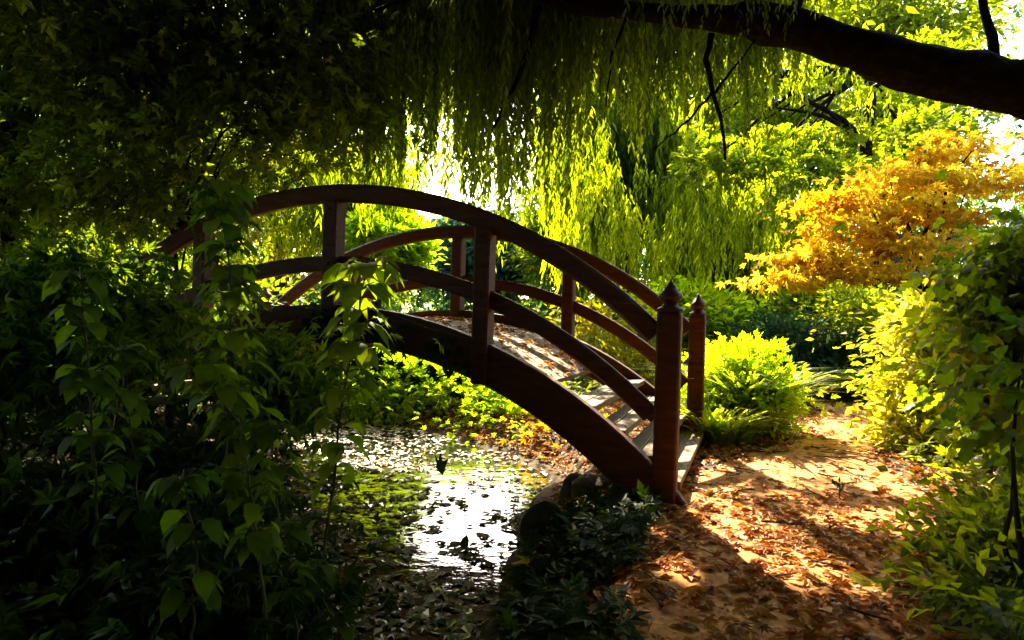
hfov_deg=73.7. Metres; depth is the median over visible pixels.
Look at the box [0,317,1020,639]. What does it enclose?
ground
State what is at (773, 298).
tree
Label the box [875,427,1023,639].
ground cover
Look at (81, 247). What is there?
shrub
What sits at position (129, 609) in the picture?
shrub
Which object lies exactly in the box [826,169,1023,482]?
shrub
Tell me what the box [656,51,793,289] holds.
tree
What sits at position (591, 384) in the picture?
undergrowth
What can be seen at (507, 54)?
willow tree
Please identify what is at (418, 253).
tree
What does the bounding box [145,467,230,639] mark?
sapling
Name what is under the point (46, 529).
shrub
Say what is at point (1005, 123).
sky
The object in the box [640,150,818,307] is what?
willow tree
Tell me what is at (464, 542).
leaf
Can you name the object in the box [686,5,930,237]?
tree
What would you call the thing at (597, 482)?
rock
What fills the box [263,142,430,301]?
willow tree
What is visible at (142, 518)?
sapling
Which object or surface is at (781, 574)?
twigs
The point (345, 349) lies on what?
sapling
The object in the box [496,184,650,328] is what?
tree
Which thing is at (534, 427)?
shrub
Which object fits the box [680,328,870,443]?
shrub
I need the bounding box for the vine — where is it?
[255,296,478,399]
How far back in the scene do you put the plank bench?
4.87 m
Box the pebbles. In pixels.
[494,404,959,639]
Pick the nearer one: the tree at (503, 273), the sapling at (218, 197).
the sapling at (218, 197)
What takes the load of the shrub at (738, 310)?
on the ground at (488, 627)
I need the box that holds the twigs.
[605,431,927,639]
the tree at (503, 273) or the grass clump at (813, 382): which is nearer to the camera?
the grass clump at (813, 382)
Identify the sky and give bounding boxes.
[39,0,1023,311]
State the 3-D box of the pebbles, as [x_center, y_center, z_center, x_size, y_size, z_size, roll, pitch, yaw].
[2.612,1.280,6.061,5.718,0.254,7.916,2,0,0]
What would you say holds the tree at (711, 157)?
on the ground at (488, 627)
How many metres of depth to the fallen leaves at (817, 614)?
3.42 m
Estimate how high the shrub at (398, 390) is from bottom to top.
2.208 m
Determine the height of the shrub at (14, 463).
0.997 m
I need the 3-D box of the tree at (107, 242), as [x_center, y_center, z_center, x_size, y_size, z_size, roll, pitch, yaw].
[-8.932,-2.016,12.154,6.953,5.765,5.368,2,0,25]
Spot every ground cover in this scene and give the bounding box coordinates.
[0,379,245,639]
[478,479,668,639]
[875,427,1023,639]
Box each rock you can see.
[520,500,563,542]
[558,473,581,504]
[571,474,610,504]
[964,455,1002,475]
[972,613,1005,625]
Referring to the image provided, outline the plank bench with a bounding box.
[134,380,219,443]
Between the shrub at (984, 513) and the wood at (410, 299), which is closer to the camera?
the shrub at (984, 513)
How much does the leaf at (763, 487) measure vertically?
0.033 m
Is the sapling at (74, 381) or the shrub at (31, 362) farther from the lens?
the shrub at (31, 362)
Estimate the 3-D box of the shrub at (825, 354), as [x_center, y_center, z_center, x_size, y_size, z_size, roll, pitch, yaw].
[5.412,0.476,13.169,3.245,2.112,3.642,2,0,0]
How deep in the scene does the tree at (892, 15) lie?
42.15 m
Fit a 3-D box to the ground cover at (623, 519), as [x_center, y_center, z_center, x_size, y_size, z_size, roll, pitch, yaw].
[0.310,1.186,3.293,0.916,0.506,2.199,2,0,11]
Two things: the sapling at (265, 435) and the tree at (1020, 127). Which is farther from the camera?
the tree at (1020, 127)
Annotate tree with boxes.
[0,0,401,266]
[0,0,495,455]
[0,69,186,261]
[67,115,285,285]
[131,0,1023,324]
[141,73,444,303]
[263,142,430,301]
[321,204,451,308]
[421,200,548,313]
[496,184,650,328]
[529,70,710,354]
[636,23,988,367]
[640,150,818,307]
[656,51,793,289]
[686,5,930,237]
[716,123,1023,297]
[741,254,901,316]
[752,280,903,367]
[781,0,1023,290]
[798,80,1023,305]
[852,16,1017,265]
[1010,124,1023,169]
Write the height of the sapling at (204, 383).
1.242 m
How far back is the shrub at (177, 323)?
4.48 m
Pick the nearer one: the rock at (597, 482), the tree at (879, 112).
the rock at (597, 482)
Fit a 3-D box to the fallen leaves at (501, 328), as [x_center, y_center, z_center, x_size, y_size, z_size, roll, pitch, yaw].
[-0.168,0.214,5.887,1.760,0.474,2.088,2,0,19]
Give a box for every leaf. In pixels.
[460,535,468,547]
[511,555,532,571]
[681,585,712,598]
[758,484,769,490]
[848,571,874,584]
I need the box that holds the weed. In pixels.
[832,477,844,497]
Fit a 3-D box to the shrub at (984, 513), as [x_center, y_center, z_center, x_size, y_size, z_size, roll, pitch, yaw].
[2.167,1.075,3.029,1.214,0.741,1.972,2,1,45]
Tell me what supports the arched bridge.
on the ground at (488, 627)
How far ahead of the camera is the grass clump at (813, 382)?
9.22 m
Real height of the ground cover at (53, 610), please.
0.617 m
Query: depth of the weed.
4.49 m
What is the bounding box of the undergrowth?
[188,325,885,416]
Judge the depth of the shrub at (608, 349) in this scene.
10.66 m
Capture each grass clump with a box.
[634,362,859,435]
[650,399,819,446]
[768,362,882,402]
[795,376,842,399]
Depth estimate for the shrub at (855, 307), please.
12.53 m
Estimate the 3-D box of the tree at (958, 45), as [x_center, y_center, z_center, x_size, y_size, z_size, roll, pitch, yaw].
[17.743,-5.511,27.614,8.715,12.975,6.271,2,0,18]
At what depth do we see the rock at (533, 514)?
4.24 m
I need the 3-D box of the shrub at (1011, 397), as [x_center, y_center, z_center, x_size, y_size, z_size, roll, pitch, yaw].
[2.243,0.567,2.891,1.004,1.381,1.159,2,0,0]
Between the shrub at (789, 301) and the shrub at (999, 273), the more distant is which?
the shrub at (789, 301)
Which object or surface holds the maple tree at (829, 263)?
on the ground at (488, 627)
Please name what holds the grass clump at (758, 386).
on the ground at (488, 627)
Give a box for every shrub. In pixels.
[0,209,259,451]
[0,228,233,465]
[0,392,304,636]
[0,451,521,639]
[2,402,360,567]
[46,239,287,407]
[135,299,443,457]
[189,256,443,413]
[323,309,487,427]
[386,377,616,444]
[479,410,561,457]
[533,286,689,399]
[610,264,799,366]
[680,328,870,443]
[714,292,890,373]
[766,281,910,371]
[805,276,1004,465]
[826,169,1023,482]
[827,460,1023,639]
[900,295,1023,592]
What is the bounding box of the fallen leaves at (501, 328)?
[422,316,590,376]
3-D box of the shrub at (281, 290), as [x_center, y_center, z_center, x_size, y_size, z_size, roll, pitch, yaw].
[-3.368,0.414,9.622,4.284,2.713,3.437,2,0,26]
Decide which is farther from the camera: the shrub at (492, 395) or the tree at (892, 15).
the tree at (892, 15)
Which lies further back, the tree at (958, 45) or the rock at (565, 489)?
the tree at (958, 45)
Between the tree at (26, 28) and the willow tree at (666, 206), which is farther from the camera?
the willow tree at (666, 206)
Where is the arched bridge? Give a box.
[69,184,710,507]
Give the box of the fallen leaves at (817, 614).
[413,387,1018,639]
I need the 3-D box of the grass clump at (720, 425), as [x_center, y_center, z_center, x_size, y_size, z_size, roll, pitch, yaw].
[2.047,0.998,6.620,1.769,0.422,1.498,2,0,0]
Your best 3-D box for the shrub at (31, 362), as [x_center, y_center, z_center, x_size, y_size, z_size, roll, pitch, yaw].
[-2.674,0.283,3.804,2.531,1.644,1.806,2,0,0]
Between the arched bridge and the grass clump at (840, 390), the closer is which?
the arched bridge
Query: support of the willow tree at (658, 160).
on the ground at (488, 627)
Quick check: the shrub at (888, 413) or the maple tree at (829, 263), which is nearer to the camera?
the shrub at (888, 413)
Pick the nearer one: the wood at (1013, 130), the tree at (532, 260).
the tree at (532, 260)
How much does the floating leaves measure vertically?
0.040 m
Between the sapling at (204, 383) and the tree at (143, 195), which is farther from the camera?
the tree at (143, 195)
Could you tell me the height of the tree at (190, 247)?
7.988 m
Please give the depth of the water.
4.81 m
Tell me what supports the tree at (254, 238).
on the ground at (488, 627)
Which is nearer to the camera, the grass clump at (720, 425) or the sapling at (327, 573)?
the sapling at (327, 573)
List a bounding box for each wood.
[1,0,1023,317]
[85,204,1023,323]
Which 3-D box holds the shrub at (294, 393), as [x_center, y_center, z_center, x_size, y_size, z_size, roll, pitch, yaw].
[-1.327,0.594,4.019,1.547,1.540,1.886,2,0,-21]
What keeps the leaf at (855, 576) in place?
on the path
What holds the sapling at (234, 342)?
on the ground at (488, 627)
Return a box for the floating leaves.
[253,419,553,639]
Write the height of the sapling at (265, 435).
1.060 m
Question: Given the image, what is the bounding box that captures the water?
[254,419,549,639]
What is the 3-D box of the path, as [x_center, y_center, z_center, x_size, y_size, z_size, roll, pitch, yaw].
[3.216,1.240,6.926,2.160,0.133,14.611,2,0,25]
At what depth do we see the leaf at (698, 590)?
2.84 m
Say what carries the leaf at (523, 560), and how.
on the ground cover at (623, 519)
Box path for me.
[608,400,952,639]
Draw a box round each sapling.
[41,267,129,596]
[81,341,168,536]
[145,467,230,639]
[163,363,282,639]
[176,176,273,520]
[179,283,288,638]
[229,416,318,639]
[289,558,355,639]
[304,251,404,613]

